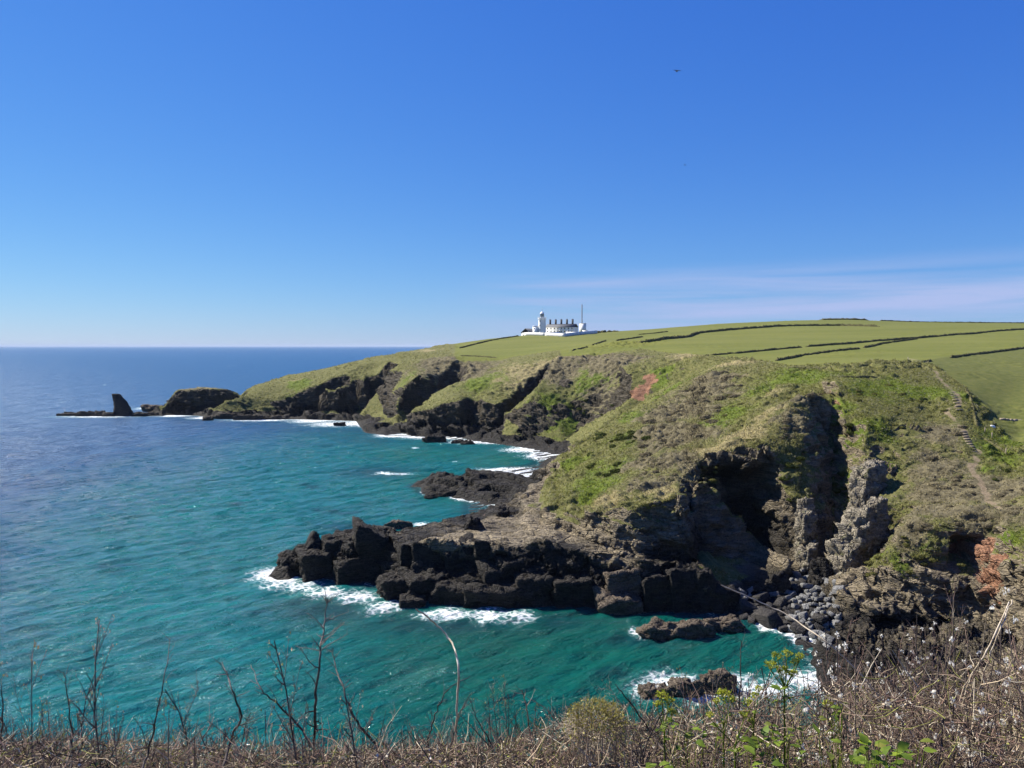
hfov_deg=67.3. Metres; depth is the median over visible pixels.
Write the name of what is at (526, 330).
gable house
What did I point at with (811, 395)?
bush
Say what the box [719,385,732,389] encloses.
bush
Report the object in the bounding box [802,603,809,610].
boulder
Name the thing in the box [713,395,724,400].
bush
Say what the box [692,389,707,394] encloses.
bush
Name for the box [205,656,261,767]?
blackthorn stem
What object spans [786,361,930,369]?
hedgerow
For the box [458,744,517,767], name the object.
leafless shrub
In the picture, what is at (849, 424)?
bush
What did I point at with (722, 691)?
alexanders plant
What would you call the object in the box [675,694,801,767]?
leafless shrub
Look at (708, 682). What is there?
surf rock
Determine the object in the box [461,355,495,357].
hedgerow
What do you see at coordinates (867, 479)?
rock buttress
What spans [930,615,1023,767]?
shrub
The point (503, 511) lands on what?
rock block
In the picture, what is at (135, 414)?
reef
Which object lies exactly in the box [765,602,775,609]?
boulder
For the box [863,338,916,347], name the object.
hedgerow
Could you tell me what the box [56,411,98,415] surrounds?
reef
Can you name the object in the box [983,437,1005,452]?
hedgerow
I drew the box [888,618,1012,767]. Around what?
leafless shrub
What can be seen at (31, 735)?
leafless shrub
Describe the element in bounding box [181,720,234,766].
leafless shrub
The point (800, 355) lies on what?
hedgerow
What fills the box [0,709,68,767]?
leafless shrub
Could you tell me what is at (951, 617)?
leafless shrub
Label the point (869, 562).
bush
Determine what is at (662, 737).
leafless shrub
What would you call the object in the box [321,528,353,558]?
rock block
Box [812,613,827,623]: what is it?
boulder
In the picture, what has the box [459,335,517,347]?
hedgerow
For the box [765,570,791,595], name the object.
boulder
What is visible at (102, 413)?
reef block
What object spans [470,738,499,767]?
leafless shrub
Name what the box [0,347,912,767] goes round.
sea
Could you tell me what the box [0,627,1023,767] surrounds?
undergrowth
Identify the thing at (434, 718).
blackthorn stem
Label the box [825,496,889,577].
rock pinnacle
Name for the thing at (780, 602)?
boulder
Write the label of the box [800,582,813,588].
boulder
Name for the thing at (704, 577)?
boulder
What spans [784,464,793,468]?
bush
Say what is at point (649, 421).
bush
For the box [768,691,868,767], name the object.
leafless shrub
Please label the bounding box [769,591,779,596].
boulder
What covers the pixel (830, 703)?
alexanders plant
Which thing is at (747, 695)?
leafless shrub
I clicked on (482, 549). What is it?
rock block
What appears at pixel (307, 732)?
leafless shrub
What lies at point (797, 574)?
boulder
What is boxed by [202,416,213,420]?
offshore rock
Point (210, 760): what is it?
leafless shrub
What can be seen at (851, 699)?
leafless shrub
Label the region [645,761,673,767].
leafy plant
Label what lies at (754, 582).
boulder
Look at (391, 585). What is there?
rock block
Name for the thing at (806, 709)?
flowering shrub
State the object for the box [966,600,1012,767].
bramble cane
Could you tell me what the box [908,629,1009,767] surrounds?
leafless shrub
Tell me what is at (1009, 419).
stone wall
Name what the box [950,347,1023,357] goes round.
hedgerow
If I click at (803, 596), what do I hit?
boulder
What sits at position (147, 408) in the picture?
rock shelf
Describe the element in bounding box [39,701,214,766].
leafless shrub
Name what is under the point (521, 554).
rock block
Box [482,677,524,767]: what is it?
leafless shrub
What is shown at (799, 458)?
bush
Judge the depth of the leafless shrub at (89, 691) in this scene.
4.27 m
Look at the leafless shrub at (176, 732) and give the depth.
4.91 m
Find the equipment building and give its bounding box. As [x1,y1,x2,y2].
[579,323,585,331]
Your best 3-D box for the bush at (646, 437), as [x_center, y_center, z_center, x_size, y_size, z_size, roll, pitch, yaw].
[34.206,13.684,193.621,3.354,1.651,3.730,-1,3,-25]
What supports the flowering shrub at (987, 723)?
on the bank
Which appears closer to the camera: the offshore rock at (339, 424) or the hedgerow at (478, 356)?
the offshore rock at (339, 424)
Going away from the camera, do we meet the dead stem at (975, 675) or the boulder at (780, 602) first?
the dead stem at (975, 675)
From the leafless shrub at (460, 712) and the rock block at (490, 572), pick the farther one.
the rock block at (490, 572)
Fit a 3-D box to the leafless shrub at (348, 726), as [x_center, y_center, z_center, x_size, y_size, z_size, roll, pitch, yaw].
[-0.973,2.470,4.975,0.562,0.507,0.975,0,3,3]
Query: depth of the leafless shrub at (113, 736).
3.04 m
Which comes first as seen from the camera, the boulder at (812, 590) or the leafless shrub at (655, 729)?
the leafless shrub at (655, 729)
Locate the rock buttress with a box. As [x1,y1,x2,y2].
[846,458,888,509]
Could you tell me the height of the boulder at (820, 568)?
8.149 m
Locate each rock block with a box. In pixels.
[277,554,294,565]
[295,547,332,582]
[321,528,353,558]
[332,558,360,584]
[352,516,389,579]
[375,571,407,600]
[397,544,412,568]
[399,593,426,608]
[403,570,444,598]
[411,534,443,573]
[428,579,465,604]
[444,532,473,572]
[462,582,516,608]
[464,515,484,530]
[473,538,494,559]
[474,555,525,584]
[496,505,509,516]
[512,571,553,608]
[516,551,542,559]
[551,574,593,607]
[555,559,572,576]
[592,585,643,614]
[602,567,647,595]
[640,572,670,611]
[663,568,696,612]
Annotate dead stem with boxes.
[831,618,857,767]
[883,629,910,760]
[933,603,953,764]
[958,609,993,766]
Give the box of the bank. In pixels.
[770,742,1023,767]
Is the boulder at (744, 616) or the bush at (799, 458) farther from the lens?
the bush at (799, 458)
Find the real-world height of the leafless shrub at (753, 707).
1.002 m
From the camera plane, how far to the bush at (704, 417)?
197.81 m
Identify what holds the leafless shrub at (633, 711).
on the bank
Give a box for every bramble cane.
[415,608,459,766]
[721,585,941,766]
[954,602,1009,748]
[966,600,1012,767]
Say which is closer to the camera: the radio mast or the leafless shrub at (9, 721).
the leafless shrub at (9, 721)
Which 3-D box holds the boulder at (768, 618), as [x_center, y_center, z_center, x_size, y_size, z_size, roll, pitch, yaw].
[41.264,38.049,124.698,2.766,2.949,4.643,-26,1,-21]
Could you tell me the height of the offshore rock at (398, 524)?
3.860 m
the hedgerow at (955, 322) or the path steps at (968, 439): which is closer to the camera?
the path steps at (968, 439)
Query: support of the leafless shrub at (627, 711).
on the bank
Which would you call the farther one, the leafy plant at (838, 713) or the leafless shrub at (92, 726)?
the leafless shrub at (92, 726)
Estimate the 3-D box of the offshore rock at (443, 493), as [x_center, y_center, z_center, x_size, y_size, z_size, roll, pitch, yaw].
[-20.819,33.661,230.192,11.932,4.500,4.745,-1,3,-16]
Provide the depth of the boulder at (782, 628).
121.17 m
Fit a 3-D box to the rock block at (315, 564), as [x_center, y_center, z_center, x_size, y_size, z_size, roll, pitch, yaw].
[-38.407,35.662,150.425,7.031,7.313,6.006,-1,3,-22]
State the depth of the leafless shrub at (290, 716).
2.85 m
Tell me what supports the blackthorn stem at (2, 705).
on the bank
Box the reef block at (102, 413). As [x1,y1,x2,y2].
[95,410,114,416]
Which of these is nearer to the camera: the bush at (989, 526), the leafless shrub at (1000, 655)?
the leafless shrub at (1000, 655)
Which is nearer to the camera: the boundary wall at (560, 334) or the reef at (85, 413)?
the reef at (85, 413)
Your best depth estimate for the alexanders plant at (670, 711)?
2.86 m
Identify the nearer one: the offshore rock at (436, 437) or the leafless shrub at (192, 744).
the leafless shrub at (192, 744)
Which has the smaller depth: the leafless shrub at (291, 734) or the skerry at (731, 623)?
the leafless shrub at (291, 734)
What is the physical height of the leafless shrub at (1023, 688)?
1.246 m
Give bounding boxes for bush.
[556,692,633,767]
[586,464,596,468]
[593,432,606,436]
[609,468,620,472]
[614,435,624,440]
[623,435,636,439]
[637,444,647,446]
[639,452,652,457]
[641,419,655,423]
[641,435,650,440]
[670,409,682,414]
[685,401,697,404]
[687,386,696,390]
[691,423,701,427]
[691,434,704,437]
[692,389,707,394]
[699,399,710,402]
[699,415,710,419]
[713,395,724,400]
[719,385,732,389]
[728,394,739,396]
[779,476,791,480]
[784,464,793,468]
[795,456,804,460]
[805,393,816,396]
[829,422,838,426]
[837,471,846,476]
[844,423,853,427]
[864,560,873,564]
[905,523,913,527]
[911,554,925,559]
[928,456,937,459]
[928,483,941,486]
[950,432,963,434]
[981,524,992,528]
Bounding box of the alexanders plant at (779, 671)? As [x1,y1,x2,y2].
[764,649,803,766]
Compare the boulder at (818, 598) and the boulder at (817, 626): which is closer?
the boulder at (817, 626)
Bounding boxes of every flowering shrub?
[651,671,780,766]
[730,639,857,767]
[737,629,848,767]
[742,665,911,767]
[850,626,941,748]
[866,621,956,765]
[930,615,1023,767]
[955,619,1016,767]
[988,587,1023,748]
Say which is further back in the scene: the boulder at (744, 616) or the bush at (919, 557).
the boulder at (744, 616)
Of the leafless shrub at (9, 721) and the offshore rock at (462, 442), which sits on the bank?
the leafless shrub at (9, 721)
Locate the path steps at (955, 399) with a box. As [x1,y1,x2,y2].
[948,392,961,409]
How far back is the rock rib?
146.53 m
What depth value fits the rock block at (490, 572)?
135.84 m
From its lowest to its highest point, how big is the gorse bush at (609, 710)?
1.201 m
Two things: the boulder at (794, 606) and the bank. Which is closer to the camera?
the bank
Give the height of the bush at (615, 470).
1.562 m
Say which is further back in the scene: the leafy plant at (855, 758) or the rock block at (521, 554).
the rock block at (521, 554)
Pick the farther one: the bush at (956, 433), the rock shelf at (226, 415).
the rock shelf at (226, 415)
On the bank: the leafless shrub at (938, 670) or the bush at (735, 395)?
the leafless shrub at (938, 670)
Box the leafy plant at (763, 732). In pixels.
[741,725,781,767]
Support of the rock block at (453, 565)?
on the headland terrain
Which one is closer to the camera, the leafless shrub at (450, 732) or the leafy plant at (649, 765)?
the leafy plant at (649, 765)
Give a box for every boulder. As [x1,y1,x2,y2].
[690,568,741,613]
[737,598,756,612]
[739,613,748,619]
[741,576,766,593]
[741,594,748,600]
[748,616,755,623]
[751,592,768,604]
[751,607,783,628]
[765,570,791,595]
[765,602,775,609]
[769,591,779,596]
[773,596,787,607]
[777,624,787,631]
[785,614,798,621]
[788,591,796,596]
[790,620,808,635]
[791,583,802,591]
[791,603,799,608]
[792,571,801,577]
[794,634,802,638]
[797,611,808,619]
[798,593,808,601]
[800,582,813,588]
[801,636,808,640]
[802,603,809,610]
[805,630,821,639]
[807,557,833,586]
[809,587,816,593]
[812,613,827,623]
[813,585,820,591]
[813,622,824,630]
[814,597,822,600]
[818,631,835,644]
[819,591,826,598]
[822,621,828,628]
[822,642,832,649]
[824,597,831,601]
[827,610,834,617]
[829,619,839,628]
[832,585,846,596]
[834,612,841,620]
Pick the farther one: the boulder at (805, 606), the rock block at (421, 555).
the rock block at (421, 555)
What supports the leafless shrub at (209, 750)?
on the bank
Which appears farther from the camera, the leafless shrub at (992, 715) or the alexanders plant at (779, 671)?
the leafless shrub at (992, 715)
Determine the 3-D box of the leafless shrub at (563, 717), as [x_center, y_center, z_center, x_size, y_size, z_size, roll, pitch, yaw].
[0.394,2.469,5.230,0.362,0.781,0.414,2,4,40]
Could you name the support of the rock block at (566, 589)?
on the headland terrain
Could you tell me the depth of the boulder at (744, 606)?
129.28 m
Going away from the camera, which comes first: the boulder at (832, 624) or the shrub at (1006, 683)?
the shrub at (1006, 683)
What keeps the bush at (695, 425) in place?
on the headland terrain
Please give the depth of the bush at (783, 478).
155.55 m
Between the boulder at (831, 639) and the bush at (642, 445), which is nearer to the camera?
the boulder at (831, 639)
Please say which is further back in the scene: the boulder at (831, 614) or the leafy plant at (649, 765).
the boulder at (831, 614)
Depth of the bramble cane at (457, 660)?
3.06 m
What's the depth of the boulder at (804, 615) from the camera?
124.63 m
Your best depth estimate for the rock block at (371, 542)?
147.33 m
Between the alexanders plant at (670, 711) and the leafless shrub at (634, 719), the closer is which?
the alexanders plant at (670, 711)
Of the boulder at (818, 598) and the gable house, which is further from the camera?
the gable house
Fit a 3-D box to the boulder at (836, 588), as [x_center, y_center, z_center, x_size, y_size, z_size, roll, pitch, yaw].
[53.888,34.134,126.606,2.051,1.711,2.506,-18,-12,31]
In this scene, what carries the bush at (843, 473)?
on the headland terrain
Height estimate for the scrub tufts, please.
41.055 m
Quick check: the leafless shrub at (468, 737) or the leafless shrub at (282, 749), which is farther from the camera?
the leafless shrub at (468, 737)
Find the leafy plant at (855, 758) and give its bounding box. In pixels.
[812,724,936,767]
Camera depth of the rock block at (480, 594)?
132.39 m
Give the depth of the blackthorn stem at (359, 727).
3.19 m
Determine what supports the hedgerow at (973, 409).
on the headland terrain
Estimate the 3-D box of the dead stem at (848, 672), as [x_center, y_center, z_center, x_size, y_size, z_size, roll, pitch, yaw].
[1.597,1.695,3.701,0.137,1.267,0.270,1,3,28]
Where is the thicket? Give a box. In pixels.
[821,318,866,319]
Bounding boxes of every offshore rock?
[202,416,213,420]
[333,422,345,425]
[383,519,412,528]
[422,432,445,442]
[424,489,456,498]
[451,439,474,444]
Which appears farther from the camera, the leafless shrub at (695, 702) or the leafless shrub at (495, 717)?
the leafless shrub at (495, 717)
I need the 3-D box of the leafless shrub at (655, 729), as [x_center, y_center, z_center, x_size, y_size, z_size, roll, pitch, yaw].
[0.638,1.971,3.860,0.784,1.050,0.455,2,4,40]
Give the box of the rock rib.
[793,497,818,573]
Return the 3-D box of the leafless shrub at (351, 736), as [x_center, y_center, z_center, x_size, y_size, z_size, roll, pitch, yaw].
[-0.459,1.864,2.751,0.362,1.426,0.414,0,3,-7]
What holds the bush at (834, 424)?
on the headland terrain
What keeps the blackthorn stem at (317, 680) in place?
on the bank
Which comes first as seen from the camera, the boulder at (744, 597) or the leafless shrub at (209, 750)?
the leafless shrub at (209, 750)
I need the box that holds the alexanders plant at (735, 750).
[706,710,770,767]
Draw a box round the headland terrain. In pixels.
[153,320,1023,746]
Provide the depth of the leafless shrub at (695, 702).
3.35 m
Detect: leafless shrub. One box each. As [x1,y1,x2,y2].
[0,697,244,767]
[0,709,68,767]
[2,700,15,741]
[4,640,50,767]
[24,671,102,767]
[30,614,124,767]
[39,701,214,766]
[42,722,89,766]
[50,701,140,767]
[73,698,158,767]
[74,706,102,747]
[86,674,198,764]
[101,744,222,767]
[139,716,191,762]
[156,681,238,767]
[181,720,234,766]
[184,730,272,767]
[201,730,297,767]
[208,704,256,765]
[226,720,360,758]
[250,697,284,767]
[266,630,370,767]
[266,723,297,767]
[278,704,298,767]
[283,701,396,745]
[297,704,312,765]
[328,708,364,762]
[335,689,373,767]
[377,703,564,764]
[405,693,477,767]
[429,719,480,757]
[438,718,480,759]
[457,678,610,763]
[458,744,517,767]
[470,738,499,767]
[480,675,657,767]
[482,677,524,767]
[482,713,561,767]
[504,712,549,763]
[511,691,650,764]
[524,715,643,766]
[548,704,597,760]
[573,711,670,767]
[596,683,692,766]
[598,674,718,766]
[606,697,660,760]
[607,672,730,767]
[642,706,715,767]
[669,662,733,767]
[671,666,849,767]
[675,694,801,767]
[700,671,779,767]
[722,625,962,767]
[728,643,875,767]
[728,670,790,762]
[740,688,825,767]
[761,647,924,752]
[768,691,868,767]
[809,675,881,767]
[841,663,903,745]
[843,643,938,767]
[869,669,984,767]
[883,625,960,767]
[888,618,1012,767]
[890,579,1006,767]
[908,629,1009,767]
[952,650,1023,766]
[957,643,1009,742]
[975,585,1023,767]
[987,621,1022,740]
[1004,646,1023,764]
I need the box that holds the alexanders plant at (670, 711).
[652,689,677,765]
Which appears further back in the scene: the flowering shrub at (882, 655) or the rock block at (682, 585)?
the rock block at (682, 585)
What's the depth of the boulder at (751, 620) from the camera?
124.76 m
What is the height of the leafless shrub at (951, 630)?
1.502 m
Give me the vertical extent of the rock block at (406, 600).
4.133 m
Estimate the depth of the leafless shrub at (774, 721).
4.48 m
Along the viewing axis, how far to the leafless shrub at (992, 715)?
4.46 m
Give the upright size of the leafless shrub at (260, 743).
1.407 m
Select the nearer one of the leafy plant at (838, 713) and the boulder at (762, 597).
the leafy plant at (838, 713)
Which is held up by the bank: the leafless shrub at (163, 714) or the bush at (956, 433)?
the leafless shrub at (163, 714)
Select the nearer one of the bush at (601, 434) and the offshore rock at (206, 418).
the bush at (601, 434)
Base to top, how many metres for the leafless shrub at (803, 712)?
0.808 m
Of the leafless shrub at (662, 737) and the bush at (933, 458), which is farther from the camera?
the bush at (933, 458)
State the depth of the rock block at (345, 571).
145.98 m
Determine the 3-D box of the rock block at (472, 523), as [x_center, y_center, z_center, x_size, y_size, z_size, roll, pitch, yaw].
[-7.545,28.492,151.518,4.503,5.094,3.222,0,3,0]
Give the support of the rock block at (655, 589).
on the headland terrain
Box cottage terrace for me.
[546,319,577,332]
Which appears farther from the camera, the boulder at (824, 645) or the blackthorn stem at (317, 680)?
the boulder at (824, 645)
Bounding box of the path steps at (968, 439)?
[960,431,977,451]
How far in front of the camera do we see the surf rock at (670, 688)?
98.69 m
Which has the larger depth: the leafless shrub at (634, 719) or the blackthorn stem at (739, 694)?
the leafless shrub at (634, 719)
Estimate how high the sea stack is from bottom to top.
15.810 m
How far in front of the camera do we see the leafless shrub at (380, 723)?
5.49 m
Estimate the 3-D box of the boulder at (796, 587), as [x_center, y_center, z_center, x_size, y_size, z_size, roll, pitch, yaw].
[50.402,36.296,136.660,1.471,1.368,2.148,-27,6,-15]
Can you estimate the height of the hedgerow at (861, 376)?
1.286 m
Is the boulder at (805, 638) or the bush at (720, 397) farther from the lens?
the bush at (720, 397)
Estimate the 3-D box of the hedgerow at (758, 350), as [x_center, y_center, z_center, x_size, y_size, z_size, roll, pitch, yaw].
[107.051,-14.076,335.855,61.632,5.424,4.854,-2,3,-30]
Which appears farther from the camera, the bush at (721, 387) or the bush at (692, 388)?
the bush at (692, 388)
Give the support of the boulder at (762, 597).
on the headland terrain
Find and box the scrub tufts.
[164,348,1023,583]
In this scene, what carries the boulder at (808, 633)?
on the headland terrain
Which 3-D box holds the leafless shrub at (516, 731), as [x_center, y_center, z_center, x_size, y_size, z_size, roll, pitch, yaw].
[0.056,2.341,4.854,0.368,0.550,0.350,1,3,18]
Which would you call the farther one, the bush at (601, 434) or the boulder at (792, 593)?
the bush at (601, 434)
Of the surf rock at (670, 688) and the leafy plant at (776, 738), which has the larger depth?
the surf rock at (670, 688)
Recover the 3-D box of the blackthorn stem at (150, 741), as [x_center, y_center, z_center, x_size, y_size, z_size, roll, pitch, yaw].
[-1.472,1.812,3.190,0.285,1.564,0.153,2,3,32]
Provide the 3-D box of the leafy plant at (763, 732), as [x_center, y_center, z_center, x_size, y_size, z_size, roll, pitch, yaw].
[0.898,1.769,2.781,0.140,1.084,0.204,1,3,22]
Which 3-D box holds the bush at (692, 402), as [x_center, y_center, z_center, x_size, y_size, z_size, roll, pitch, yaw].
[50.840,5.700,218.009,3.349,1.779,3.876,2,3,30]
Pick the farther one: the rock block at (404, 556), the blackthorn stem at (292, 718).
the rock block at (404, 556)
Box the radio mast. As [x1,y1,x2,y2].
[581,304,582,322]
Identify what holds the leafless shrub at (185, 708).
on the bank
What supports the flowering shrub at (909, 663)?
on the bank
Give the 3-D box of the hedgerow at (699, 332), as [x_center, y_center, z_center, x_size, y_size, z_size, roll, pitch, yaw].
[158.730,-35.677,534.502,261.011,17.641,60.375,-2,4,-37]
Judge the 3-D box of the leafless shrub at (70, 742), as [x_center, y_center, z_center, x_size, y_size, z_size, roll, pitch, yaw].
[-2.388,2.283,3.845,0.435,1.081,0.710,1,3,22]
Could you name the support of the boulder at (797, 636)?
on the headland terrain
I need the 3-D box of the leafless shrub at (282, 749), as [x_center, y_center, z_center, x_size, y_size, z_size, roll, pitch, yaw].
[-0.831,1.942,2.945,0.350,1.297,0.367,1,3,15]
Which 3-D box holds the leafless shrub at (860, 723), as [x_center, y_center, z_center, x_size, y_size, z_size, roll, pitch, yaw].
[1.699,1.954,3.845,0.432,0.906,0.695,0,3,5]
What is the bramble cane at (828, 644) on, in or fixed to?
on the bank
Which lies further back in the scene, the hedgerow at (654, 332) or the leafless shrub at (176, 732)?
the hedgerow at (654, 332)
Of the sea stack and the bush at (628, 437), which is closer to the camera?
the bush at (628, 437)
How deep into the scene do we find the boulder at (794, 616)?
124.43 m
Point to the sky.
(174, 173)
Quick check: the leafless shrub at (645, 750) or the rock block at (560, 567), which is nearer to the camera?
the leafless shrub at (645, 750)
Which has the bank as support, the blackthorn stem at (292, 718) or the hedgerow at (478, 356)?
the blackthorn stem at (292, 718)
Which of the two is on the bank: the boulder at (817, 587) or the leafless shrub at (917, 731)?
the leafless shrub at (917, 731)
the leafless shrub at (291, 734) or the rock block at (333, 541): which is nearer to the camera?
the leafless shrub at (291, 734)
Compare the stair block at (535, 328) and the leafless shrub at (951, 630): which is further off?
the stair block at (535, 328)
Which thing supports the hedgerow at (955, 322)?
on the headland terrain
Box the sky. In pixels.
[0,0,1023,346]
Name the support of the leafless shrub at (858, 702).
on the bank
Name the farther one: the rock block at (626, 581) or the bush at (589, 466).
the bush at (589, 466)
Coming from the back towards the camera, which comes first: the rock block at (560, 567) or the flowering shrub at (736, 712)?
the rock block at (560, 567)
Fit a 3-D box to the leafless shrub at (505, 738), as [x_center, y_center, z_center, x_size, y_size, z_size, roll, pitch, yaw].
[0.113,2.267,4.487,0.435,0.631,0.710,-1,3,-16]
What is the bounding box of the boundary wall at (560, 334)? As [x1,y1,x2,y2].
[524,330,596,336]
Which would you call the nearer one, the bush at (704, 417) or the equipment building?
the bush at (704, 417)
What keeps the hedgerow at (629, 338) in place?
on the headland terrain
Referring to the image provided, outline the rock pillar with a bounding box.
[302,531,321,550]
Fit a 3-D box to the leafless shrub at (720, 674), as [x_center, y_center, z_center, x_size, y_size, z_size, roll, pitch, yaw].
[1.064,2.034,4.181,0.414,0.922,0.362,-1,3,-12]
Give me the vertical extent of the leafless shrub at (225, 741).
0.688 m
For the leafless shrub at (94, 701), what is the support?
on the bank
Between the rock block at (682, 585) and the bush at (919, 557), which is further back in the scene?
the rock block at (682, 585)
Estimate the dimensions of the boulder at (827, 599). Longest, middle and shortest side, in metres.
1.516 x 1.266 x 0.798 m
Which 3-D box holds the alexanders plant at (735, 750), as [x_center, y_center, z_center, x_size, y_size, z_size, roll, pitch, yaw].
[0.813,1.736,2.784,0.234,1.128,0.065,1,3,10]
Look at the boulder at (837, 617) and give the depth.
121.13 m
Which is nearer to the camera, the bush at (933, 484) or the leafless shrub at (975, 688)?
the leafless shrub at (975, 688)
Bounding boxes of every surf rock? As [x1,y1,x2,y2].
[637,677,704,699]
[699,668,737,694]
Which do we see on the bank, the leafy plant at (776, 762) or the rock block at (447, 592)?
the leafy plant at (776, 762)
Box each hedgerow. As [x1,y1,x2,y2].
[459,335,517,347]
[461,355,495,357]
[616,336,642,340]
[638,324,879,342]
[639,331,667,334]
[706,346,801,354]
[775,347,859,360]
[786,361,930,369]
[806,328,1023,346]
[837,375,877,377]
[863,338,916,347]
[880,320,1023,322]
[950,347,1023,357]
[964,388,979,428]
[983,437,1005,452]
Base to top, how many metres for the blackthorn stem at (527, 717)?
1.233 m
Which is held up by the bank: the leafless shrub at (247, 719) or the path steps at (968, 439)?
the leafless shrub at (247, 719)
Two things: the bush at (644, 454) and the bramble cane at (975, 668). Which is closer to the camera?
the bramble cane at (975, 668)
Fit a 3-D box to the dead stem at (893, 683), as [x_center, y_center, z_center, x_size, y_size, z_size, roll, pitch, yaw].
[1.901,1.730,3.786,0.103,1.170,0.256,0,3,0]
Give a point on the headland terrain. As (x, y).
(691, 524)
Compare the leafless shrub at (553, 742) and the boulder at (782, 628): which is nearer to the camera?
the leafless shrub at (553, 742)
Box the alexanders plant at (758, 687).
[741,685,763,766]
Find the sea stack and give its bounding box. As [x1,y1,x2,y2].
[112,394,132,415]
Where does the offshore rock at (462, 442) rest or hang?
in the sea
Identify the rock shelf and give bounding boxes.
[140,404,162,411]
[207,411,289,419]
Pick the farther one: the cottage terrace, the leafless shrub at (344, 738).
the cottage terrace
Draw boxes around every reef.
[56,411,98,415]
[131,412,158,416]
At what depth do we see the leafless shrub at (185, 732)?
3.93 m
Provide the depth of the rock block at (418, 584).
135.75 m
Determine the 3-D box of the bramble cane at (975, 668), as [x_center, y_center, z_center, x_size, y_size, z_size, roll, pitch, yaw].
[2.243,1.664,3.712,0.276,1.224,0.180,-3,4,-44]
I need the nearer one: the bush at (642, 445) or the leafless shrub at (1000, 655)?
the leafless shrub at (1000, 655)
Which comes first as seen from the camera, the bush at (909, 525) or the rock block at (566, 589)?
the bush at (909, 525)
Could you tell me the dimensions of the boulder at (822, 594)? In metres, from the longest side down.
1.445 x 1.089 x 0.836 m
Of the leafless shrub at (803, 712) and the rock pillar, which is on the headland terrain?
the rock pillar
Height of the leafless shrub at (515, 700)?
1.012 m
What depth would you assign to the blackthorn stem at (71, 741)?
3.20 m
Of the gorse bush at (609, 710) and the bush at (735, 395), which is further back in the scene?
the bush at (735, 395)
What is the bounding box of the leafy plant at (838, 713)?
[818,702,848,767]
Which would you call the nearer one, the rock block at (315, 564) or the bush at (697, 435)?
the rock block at (315, 564)
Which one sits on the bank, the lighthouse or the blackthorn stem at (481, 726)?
the blackthorn stem at (481, 726)
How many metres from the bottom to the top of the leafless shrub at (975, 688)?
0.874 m
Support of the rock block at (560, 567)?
on the headland terrain
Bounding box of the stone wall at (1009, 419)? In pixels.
[999,418,1021,420]
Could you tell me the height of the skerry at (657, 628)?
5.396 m
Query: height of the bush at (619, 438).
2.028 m
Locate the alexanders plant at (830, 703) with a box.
[822,699,845,767]
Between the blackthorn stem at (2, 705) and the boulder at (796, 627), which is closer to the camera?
the blackthorn stem at (2, 705)
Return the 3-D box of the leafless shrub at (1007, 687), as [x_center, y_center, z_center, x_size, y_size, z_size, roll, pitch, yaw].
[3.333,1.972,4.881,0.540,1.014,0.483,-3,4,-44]
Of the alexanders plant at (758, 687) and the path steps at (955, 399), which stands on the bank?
the alexanders plant at (758, 687)
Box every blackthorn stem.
[0,675,10,767]
[56,663,77,767]
[135,637,175,767]
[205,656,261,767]
[251,666,316,761]
[293,587,348,765]
[321,647,387,767]
[421,676,469,767]
[464,697,498,767]
[512,686,534,766]
[615,684,663,750]
[721,635,746,767]
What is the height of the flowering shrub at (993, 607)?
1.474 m
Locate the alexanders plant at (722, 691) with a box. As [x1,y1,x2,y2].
[712,687,737,767]
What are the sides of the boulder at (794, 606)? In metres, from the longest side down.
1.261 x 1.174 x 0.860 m
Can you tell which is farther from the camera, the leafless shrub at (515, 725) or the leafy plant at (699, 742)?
the leafless shrub at (515, 725)
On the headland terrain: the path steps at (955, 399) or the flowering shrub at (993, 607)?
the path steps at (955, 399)
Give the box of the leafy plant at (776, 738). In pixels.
[764,721,802,767]
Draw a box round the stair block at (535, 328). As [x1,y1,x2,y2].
[533,326,537,331]
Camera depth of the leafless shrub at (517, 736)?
3.97 m
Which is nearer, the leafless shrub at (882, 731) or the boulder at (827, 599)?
the leafless shrub at (882, 731)
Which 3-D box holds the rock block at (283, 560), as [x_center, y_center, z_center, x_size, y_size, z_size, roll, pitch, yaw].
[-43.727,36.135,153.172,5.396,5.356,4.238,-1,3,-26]
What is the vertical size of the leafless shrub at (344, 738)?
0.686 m
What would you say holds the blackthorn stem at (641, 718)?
on the bank
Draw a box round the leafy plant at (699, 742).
[665,722,721,767]
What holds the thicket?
on the headland terrain
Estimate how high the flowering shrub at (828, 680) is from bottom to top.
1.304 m
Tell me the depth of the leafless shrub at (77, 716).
3.48 m
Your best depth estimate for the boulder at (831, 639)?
111.57 m
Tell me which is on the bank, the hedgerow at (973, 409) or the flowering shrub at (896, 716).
the flowering shrub at (896, 716)
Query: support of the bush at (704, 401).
on the headland terrain
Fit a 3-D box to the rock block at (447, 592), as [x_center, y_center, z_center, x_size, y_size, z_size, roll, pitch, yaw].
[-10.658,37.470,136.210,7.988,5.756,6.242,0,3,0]
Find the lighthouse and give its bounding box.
[538,312,545,332]
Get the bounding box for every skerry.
[635,616,716,641]
[703,614,745,632]
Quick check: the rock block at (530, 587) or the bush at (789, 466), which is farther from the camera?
the bush at (789, 466)
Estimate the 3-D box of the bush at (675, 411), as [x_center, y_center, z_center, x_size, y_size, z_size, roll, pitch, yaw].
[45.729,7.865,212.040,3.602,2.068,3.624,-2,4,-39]
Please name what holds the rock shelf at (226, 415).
in the sea
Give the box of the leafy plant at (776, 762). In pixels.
[752,750,805,767]
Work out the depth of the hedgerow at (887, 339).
408.81 m
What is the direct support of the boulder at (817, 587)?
on the headland terrain
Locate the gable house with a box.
[521,328,532,335]
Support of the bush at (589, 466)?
on the headland terrain
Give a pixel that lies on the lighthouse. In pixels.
(541, 323)
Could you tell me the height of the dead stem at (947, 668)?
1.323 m
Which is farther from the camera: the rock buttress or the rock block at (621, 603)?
the rock buttress
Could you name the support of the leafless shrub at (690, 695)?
on the bank

